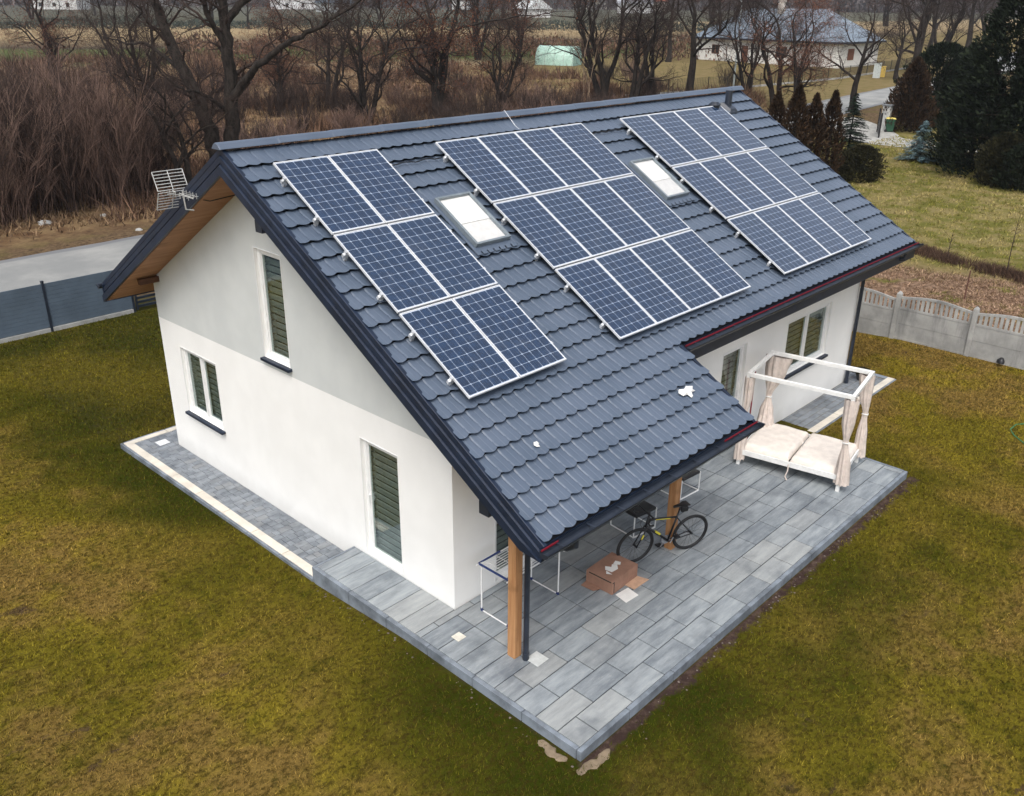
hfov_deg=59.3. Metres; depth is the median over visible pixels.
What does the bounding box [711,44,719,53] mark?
window
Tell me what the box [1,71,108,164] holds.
tall shrub
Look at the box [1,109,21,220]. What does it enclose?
pale stem shrub
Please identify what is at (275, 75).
oak tree
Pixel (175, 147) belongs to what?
field shrub
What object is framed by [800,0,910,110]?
bare tree
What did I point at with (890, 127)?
wheelie bin
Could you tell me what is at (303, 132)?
field shrub
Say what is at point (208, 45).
distant brush
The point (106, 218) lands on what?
dry weeds
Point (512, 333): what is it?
solar panel
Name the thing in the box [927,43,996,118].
conifer
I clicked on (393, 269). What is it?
solar panel
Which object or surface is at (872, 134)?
driveway
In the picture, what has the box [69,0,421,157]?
bare tree
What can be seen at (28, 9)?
bare tree
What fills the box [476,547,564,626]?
drying rack
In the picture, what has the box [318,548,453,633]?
terrace strip paving
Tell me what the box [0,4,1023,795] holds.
ground
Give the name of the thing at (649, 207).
solar panel
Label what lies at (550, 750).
mortar remains
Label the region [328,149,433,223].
solar panel
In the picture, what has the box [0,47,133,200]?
tall shrub
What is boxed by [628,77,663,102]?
field shrub
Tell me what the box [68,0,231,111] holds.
bare tree
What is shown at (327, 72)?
bare tree
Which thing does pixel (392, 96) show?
field shrub
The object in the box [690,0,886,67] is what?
white villa
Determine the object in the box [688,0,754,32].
bare tree
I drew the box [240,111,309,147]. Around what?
field shrub
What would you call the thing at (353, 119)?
field shrub
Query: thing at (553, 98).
field shrub
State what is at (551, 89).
field shrub
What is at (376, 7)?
bare tree
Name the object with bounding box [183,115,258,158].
field shrub
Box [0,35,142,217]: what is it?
tall shrub
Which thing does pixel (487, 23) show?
bare tree
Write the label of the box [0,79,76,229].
tall shrub
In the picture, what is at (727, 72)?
field shrub
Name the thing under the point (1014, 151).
conifer
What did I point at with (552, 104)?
field shrub
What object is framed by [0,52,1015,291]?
road
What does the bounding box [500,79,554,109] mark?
field shrub
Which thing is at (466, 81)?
field shrub
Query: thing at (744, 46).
door
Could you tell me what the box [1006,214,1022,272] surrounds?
sapling
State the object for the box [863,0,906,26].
oak tree
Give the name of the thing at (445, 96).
field shrub
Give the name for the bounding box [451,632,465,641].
drain cover
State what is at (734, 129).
solar panel
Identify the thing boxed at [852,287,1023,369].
concrete fence
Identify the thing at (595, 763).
mortar remains
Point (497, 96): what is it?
field shrub
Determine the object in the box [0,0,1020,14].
distant woods
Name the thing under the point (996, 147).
conifer
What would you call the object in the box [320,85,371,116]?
field shrub
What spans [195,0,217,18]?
bare tree
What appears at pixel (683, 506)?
bicycle
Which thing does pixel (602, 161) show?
solar panel
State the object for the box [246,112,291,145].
field shrub
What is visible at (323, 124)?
brown brush
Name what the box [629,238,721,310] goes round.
solar panel
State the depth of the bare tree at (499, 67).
77.19 m
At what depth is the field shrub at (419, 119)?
67.46 m
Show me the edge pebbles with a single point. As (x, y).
(677, 681)
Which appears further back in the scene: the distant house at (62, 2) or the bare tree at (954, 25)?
the distant house at (62, 2)
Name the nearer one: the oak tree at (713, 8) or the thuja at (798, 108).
the thuja at (798, 108)
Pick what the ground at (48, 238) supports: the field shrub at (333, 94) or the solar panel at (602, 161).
the field shrub at (333, 94)
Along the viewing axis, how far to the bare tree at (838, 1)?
310.29 m
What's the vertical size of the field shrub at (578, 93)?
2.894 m
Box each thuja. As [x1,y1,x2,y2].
[766,90,789,131]
[780,83,813,149]
[803,92,829,162]
[813,89,846,174]
[883,56,939,132]
[891,41,973,125]
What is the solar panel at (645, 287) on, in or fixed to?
attached to the mounting rail at (602, 325)
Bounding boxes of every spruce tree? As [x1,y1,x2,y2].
[830,93,872,171]
[893,120,938,163]
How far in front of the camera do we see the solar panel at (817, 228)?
19.73 m
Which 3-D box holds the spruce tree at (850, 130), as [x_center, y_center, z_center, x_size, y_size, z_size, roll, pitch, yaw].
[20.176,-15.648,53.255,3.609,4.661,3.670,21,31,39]
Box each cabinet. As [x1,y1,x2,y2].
[872,63,881,77]
[880,66,886,76]
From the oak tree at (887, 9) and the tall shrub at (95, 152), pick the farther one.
the oak tree at (887, 9)
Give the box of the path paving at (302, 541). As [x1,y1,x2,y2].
[135,370,883,565]
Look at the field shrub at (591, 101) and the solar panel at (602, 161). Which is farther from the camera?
the field shrub at (591, 101)
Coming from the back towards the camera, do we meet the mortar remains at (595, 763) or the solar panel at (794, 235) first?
the solar panel at (794, 235)
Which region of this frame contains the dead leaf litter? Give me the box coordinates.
[865,264,1023,326]
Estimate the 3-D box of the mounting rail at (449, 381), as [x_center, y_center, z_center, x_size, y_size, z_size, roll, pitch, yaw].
[-0.141,-0.513,12.917,0.133,0.177,2.140,21,31,39]
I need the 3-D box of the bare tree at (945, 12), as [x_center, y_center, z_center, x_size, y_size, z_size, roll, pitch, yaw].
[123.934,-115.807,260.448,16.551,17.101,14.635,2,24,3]
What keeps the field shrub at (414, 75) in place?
on the ground at (48, 238)
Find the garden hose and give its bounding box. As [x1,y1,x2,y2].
[1010,423,1023,443]
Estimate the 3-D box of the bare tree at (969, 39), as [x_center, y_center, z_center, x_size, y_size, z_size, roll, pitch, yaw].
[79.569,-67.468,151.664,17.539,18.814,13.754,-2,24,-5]
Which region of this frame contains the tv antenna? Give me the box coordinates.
[151,168,197,210]
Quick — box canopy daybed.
[733,350,875,491]
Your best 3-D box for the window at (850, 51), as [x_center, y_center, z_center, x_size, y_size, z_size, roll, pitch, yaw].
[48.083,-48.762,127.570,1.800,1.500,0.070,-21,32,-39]
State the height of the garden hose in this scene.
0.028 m
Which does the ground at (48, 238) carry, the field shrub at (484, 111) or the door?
the field shrub at (484, 111)
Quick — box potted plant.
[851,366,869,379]
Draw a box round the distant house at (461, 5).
[452,0,471,9]
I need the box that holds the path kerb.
[124,377,893,575]
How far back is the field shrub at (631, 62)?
112.63 m
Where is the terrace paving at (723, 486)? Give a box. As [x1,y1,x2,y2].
[416,436,901,746]
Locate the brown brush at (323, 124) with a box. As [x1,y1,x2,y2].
[0,47,768,226]
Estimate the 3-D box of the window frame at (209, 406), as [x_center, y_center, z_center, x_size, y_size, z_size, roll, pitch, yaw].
[-6.125,-0.242,18.140,1.412,1.436,0.305,21,31,39]
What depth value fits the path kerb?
17.79 m
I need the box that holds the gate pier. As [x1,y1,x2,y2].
[881,104,892,130]
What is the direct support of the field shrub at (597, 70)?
on the ground at (48, 238)
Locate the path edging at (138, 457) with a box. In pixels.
[120,373,895,581]
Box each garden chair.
[610,500,656,537]
[660,469,700,499]
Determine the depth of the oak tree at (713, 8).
274.44 m
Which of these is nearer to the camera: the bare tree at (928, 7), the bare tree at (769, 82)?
the bare tree at (769, 82)
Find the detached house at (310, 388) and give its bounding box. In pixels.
[96,86,923,660]
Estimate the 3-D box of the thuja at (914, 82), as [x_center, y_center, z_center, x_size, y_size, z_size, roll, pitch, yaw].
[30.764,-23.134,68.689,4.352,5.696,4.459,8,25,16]
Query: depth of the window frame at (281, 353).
15.44 m
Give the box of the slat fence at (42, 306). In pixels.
[0,270,135,343]
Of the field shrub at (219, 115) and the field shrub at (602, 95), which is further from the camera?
the field shrub at (602, 95)
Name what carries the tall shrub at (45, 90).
on the ground at (48, 238)
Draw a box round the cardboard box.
[581,552,648,594]
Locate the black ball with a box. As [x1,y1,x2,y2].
[996,357,1004,363]
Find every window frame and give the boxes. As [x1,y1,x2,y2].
[179,346,224,430]
[253,247,290,367]
[785,301,832,371]
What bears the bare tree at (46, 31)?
on the ground at (48, 238)
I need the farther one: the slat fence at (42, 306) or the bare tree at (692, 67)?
the bare tree at (692, 67)
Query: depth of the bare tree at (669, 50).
134.69 m
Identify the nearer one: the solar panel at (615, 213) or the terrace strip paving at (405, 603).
the terrace strip paving at (405, 603)
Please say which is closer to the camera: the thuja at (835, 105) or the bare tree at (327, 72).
the thuja at (835, 105)
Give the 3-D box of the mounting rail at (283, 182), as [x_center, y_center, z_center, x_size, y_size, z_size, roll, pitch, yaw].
[-2.762,-3.566,14.318,0.133,0.177,2.140,21,31,39]
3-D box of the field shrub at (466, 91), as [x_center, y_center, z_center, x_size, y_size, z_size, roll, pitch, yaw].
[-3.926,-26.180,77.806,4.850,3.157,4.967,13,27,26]
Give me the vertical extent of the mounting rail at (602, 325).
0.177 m
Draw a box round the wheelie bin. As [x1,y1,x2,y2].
[884,117,895,131]
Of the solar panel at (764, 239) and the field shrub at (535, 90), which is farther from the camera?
the field shrub at (535, 90)
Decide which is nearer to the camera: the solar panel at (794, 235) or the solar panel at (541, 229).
the solar panel at (541, 229)
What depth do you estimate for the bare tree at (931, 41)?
171.50 m
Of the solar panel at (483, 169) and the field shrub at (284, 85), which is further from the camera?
the field shrub at (284, 85)
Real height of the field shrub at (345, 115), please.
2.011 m
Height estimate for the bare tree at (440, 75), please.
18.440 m
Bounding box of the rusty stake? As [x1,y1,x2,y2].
[963,270,970,299]
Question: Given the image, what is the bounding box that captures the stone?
[37,220,51,224]
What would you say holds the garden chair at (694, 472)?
on the terrace paving at (723, 486)
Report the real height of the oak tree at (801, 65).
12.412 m
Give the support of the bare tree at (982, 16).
on the ground at (48, 238)
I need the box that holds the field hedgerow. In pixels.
[0,13,711,31]
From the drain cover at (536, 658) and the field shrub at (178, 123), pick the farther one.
the field shrub at (178, 123)
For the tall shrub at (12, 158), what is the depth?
40.84 m
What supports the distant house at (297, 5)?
on the ground at (48, 238)
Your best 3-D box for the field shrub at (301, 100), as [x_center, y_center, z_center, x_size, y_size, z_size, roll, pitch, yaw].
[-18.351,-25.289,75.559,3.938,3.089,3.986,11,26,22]
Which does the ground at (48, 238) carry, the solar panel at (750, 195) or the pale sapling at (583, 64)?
the pale sapling at (583, 64)
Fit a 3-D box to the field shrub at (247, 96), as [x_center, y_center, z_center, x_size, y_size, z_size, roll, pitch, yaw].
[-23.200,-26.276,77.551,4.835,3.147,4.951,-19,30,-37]
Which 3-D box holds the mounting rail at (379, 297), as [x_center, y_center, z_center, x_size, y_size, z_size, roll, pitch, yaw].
[-1.175,-1.717,13.469,0.133,0.177,2.140,21,31,39]
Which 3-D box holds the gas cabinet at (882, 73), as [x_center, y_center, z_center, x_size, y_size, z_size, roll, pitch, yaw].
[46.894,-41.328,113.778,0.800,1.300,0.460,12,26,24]
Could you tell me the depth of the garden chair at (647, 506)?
15.95 m
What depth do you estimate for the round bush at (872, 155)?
49.91 m
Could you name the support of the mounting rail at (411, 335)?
attached to the detached house at (310, 388)
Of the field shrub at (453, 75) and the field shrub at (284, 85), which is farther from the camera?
the field shrub at (453, 75)
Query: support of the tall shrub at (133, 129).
on the ground at (48, 238)
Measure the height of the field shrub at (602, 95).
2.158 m
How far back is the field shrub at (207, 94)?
76.89 m
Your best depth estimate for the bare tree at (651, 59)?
88.20 m
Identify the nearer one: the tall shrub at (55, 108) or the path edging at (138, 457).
the path edging at (138, 457)
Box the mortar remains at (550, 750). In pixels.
[538,740,567,761]
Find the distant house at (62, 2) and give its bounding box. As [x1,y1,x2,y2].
[33,0,90,9]
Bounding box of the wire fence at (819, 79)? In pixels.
[620,57,952,95]
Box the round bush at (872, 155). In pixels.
[838,144,888,182]
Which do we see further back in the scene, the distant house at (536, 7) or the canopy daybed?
the distant house at (536, 7)
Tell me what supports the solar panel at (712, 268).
attached to the mounting rail at (602, 325)
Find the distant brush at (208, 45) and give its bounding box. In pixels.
[164,29,731,60]
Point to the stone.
(48, 222)
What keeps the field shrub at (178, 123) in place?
on the ground at (48, 238)
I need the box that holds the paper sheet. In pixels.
[616,588,637,602]
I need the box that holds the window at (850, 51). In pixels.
[847,49,854,59]
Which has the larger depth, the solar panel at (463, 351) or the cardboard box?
the cardboard box
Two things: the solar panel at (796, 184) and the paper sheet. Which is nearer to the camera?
the paper sheet
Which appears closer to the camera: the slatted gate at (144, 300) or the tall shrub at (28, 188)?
the slatted gate at (144, 300)
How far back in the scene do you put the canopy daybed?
18.10 m
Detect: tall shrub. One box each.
[0,26,90,207]
[0,27,128,192]
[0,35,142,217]
[0,40,187,212]
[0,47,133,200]
[0,53,40,193]
[0,73,76,223]
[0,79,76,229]
[0,94,69,209]
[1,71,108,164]
[10,68,67,195]
[12,75,167,208]
[53,111,153,195]
[65,80,173,195]
[66,93,198,201]
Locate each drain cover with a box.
[155,439,169,445]
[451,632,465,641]
[528,651,548,666]
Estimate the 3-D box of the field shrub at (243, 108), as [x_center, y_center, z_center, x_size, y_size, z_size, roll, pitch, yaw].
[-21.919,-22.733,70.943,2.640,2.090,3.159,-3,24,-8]
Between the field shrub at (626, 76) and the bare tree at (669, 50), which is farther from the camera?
the bare tree at (669, 50)
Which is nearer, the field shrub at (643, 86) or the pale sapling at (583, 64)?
the pale sapling at (583, 64)
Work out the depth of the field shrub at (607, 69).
108.99 m
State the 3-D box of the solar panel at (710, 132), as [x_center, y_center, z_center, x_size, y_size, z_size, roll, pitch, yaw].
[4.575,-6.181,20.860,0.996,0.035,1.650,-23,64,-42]
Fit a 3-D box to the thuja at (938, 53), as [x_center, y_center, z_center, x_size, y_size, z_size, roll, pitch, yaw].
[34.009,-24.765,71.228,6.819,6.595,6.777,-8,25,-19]
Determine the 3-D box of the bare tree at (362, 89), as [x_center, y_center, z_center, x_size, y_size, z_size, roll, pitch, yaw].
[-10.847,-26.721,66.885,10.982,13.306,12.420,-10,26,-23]
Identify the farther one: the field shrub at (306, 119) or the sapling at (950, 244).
the field shrub at (306, 119)
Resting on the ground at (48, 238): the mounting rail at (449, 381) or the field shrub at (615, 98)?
the field shrub at (615, 98)
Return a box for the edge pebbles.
[324,485,916,769]
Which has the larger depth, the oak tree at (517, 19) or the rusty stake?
the oak tree at (517, 19)
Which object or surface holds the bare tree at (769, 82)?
on the ground at (48, 238)
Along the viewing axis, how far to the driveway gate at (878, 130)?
67.23 m
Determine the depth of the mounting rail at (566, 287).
14.69 m
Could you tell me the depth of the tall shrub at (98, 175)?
44.95 m
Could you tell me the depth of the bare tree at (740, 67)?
90.27 m
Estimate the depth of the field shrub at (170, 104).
67.91 m
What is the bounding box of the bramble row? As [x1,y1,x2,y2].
[912,238,1023,285]
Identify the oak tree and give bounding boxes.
[111,0,170,18]
[233,0,331,103]
[488,0,581,64]
[698,0,731,21]
[719,0,855,99]
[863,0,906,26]
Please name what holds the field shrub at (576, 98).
on the ground at (48, 238)
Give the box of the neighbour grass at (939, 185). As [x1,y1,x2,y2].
[823,135,1023,331]
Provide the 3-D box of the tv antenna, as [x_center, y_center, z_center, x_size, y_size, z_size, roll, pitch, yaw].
[-5.371,-3.340,14.634,0.860,0.626,0.542,21,31,39]
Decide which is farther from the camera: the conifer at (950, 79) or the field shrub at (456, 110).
the conifer at (950, 79)
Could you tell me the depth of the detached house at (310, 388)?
14.83 m
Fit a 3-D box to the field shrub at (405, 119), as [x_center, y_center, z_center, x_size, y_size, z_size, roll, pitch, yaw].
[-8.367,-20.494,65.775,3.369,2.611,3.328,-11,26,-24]
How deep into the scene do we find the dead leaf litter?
30.39 m
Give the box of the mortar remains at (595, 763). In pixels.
[576,748,609,775]
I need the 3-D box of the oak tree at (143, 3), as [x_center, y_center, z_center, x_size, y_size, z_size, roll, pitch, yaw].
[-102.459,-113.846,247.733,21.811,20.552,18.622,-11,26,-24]
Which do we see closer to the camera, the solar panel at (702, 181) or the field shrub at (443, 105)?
the solar panel at (702, 181)
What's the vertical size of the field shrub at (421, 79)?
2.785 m
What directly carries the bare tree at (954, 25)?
on the ground at (48, 238)
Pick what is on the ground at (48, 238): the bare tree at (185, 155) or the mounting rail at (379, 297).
the bare tree at (185, 155)
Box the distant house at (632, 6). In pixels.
[617,0,654,12]
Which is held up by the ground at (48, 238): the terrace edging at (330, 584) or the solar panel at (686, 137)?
the terrace edging at (330, 584)
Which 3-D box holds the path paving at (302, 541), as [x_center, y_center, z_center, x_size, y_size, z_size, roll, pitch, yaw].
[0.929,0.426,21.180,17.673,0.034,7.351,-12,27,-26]
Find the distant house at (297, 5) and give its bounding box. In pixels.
[270,0,315,8]
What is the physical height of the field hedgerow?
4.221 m
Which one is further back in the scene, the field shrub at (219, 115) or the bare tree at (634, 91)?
the bare tree at (634, 91)
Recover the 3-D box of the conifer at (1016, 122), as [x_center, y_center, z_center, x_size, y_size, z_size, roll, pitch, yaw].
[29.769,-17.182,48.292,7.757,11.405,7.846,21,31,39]
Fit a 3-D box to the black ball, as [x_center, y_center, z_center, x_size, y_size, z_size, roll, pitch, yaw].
[13.201,-1.015,24.258,0.195,0.143,0.213,21,31,39]
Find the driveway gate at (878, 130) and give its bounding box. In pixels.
[876,108,882,137]
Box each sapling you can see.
[561,8,610,96]
[945,234,958,257]
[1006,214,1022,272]
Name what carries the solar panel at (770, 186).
attached to the mounting rail
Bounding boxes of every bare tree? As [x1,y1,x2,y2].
[0,0,105,87]
[14,0,34,18]
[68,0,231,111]
[68,0,264,189]
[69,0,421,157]
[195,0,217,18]
[228,0,266,28]
[274,0,377,99]
[289,0,464,123]
[355,0,596,117]
[363,0,384,18]
[432,0,544,59]
[449,0,544,110]
[524,0,669,100]
[594,0,691,103]
[604,0,637,9]
[607,0,697,94]
[643,0,701,61]
[655,0,750,90]
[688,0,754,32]
[709,0,811,91]
[724,0,854,103]
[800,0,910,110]
[831,0,854,13]
[867,0,992,66]
[878,0,947,78]
[896,0,998,64]
[919,0,983,47]
[924,0,954,28]
[933,0,998,46]
[960,0,1019,30]
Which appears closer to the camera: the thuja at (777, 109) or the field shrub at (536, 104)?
the thuja at (777, 109)
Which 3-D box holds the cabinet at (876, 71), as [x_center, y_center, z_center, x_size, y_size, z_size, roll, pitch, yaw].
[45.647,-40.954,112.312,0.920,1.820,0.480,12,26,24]
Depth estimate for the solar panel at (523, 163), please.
16.62 m
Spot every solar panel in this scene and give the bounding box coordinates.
[273,156,384,234]
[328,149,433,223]
[333,224,449,313]
[387,214,497,297]
[399,298,519,398]
[435,137,530,203]
[452,285,565,378]
[477,132,567,194]
[493,195,591,268]
[515,127,601,187]
[533,188,627,257]
[549,123,632,180]
[555,258,656,339]
[570,181,659,247]
[594,248,690,324]
[604,174,689,237]
[619,115,696,166]
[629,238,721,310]
[647,111,721,161]
[662,229,750,298]
[672,162,750,218]
[673,108,744,156]
[698,106,766,151]
[699,157,774,211]
[724,152,796,204]
[727,212,808,274]
[747,148,817,197]
[753,205,830,264]
[777,199,851,255]
[799,193,870,246]
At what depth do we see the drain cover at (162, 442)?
19.70 m
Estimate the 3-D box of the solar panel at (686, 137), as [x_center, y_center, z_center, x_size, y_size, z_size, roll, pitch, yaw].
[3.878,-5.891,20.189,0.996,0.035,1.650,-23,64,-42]
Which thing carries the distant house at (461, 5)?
on the ground at (48, 238)
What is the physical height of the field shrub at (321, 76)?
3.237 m
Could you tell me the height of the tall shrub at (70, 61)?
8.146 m
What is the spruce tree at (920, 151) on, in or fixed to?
on the ground at (48, 238)
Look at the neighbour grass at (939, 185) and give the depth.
42.57 m
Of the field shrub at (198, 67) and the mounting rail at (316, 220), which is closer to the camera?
the mounting rail at (316, 220)
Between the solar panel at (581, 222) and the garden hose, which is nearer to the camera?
the solar panel at (581, 222)
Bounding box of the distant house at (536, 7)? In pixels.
[513,0,551,17]
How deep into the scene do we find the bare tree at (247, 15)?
225.04 m
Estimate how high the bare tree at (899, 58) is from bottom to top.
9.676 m
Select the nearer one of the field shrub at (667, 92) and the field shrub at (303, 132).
the field shrub at (303, 132)
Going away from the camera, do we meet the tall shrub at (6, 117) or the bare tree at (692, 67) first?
the tall shrub at (6, 117)
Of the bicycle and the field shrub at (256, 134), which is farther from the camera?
the field shrub at (256, 134)
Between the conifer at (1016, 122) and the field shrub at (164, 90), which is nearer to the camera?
the conifer at (1016, 122)
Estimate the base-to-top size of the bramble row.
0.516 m
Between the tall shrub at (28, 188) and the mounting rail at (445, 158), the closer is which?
the mounting rail at (445, 158)
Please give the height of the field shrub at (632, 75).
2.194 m
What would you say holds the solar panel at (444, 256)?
attached to the mounting rail at (379, 297)
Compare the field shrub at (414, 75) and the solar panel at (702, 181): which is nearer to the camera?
the solar panel at (702, 181)
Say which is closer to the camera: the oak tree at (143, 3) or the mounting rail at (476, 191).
the mounting rail at (476, 191)
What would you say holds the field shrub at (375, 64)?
on the ground at (48, 238)
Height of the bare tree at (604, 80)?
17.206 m
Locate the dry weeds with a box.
[0,54,769,241]
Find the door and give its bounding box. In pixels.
[740,46,747,61]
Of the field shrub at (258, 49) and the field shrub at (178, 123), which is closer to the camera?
the field shrub at (178, 123)
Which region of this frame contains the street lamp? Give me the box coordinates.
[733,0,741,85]
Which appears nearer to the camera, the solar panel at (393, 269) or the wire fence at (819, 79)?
the solar panel at (393, 269)
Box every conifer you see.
[920,0,1023,180]
[924,65,1007,169]
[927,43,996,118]
[971,61,1023,172]
[973,131,1023,188]
[985,142,1023,191]
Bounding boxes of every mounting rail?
[280,164,391,186]
[312,198,423,226]
[341,229,451,260]
[376,267,485,303]
[408,301,516,341]
[443,154,449,162]
[446,341,552,385]
[473,187,479,196]
[501,216,507,224]
[534,251,540,260]
[564,283,569,292]
[599,321,605,328]
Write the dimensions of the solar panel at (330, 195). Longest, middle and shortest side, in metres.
1.650 x 0.996 x 0.035 m
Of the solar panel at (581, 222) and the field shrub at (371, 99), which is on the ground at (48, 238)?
the field shrub at (371, 99)
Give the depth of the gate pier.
69.09 m
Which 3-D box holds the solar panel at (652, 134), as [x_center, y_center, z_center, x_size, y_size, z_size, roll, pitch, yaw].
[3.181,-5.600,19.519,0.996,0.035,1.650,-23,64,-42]
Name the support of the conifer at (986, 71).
on the ground at (48, 238)
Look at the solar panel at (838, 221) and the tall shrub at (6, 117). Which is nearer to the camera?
the solar panel at (838, 221)
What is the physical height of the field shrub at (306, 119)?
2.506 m
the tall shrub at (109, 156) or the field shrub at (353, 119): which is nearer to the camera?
the tall shrub at (109, 156)
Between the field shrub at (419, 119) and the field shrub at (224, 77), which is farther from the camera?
the field shrub at (224, 77)
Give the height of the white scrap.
0.117 m
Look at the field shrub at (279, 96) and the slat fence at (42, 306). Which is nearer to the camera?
the slat fence at (42, 306)
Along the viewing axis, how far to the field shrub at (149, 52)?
126.42 m
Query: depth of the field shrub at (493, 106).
69.82 m
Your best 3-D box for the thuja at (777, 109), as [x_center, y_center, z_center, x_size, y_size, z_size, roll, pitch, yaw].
[14.408,-14.296,49.561,2.039,5.121,1.974,21,31,39]
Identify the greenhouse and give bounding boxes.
[535,45,581,65]
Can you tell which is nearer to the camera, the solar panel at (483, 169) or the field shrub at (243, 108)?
the solar panel at (483, 169)
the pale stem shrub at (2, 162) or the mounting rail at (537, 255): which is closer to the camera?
the mounting rail at (537, 255)
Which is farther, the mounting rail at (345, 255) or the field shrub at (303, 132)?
the field shrub at (303, 132)
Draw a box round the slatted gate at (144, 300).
[134,291,156,309]
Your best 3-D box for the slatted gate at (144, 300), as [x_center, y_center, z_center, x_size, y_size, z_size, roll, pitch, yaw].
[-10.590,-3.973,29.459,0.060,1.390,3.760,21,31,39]
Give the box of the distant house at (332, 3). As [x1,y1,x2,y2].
[314,0,352,11]
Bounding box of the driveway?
[833,117,976,151]
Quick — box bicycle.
[616,500,707,561]
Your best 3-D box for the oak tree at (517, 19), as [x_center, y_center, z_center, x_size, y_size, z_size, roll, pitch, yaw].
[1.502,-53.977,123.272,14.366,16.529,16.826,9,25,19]
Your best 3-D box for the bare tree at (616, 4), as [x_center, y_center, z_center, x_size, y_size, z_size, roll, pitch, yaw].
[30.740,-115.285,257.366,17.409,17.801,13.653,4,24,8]
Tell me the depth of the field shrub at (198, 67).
102.47 m
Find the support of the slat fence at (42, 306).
on the ground at (48, 238)
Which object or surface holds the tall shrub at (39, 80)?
on the ground at (48, 238)
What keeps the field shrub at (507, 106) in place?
on the ground at (48, 238)
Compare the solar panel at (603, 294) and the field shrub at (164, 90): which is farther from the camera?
the field shrub at (164, 90)
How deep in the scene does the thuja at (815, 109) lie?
47.76 m
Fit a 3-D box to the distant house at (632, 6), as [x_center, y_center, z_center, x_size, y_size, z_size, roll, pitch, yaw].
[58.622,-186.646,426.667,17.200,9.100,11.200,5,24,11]
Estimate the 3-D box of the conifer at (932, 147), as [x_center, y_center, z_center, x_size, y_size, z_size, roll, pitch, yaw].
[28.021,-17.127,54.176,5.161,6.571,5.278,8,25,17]
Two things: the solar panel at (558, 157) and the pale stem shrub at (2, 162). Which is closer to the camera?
the solar panel at (558, 157)
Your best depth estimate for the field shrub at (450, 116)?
64.13 m
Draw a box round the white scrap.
[679,386,694,396]
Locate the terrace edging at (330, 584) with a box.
[312,457,907,761]
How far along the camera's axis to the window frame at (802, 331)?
21.06 m
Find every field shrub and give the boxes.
[132,86,189,123]
[139,75,186,105]
[140,127,187,159]
[142,45,165,59]
[162,112,184,132]
[178,84,223,107]
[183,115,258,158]
[190,56,216,79]
[208,107,223,122]
[211,76,267,111]
[213,68,256,96]
[217,113,270,148]
[221,99,247,121]
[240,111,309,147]
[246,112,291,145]
[247,83,294,117]
[248,42,274,56]
[265,71,315,99]
[266,81,316,115]
[276,100,322,131]
[289,125,312,142]
[298,78,344,113]
[300,61,336,89]
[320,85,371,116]
[322,103,384,137]
[325,109,364,136]
[339,81,379,111]
[368,58,379,69]
[375,100,422,132]
[382,83,413,105]
[391,104,425,128]
[394,56,428,80]
[395,88,430,106]
[412,62,437,81]
[413,90,470,127]
[423,82,460,103]
[433,100,484,125]
[433,112,465,125]
[444,77,485,113]
[446,66,471,83]
[454,72,476,92]
[455,86,511,121]
[463,105,514,122]
[475,76,525,110]
[491,100,519,118]
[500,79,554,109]
[508,94,567,116]
[512,84,561,115]
[536,80,564,97]
[543,89,587,111]
[550,86,590,109]
[556,90,596,111]
[573,90,625,109]
[582,62,609,79]
[589,86,616,106]
[596,61,620,78]
[602,94,630,106]
[609,51,641,76]
[614,64,644,82]
[624,65,649,82]
[625,76,660,94]
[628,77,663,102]
[647,83,685,100]
[716,62,745,87]
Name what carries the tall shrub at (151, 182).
on the ground at (48, 238)
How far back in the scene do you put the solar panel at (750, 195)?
19.62 m
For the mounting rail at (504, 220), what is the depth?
15.24 m
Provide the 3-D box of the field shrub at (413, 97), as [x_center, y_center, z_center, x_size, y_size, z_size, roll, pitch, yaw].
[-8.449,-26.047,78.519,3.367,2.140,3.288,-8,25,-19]
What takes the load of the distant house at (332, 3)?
on the ground at (48, 238)
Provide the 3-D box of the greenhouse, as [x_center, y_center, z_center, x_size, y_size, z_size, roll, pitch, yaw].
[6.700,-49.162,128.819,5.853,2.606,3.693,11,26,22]

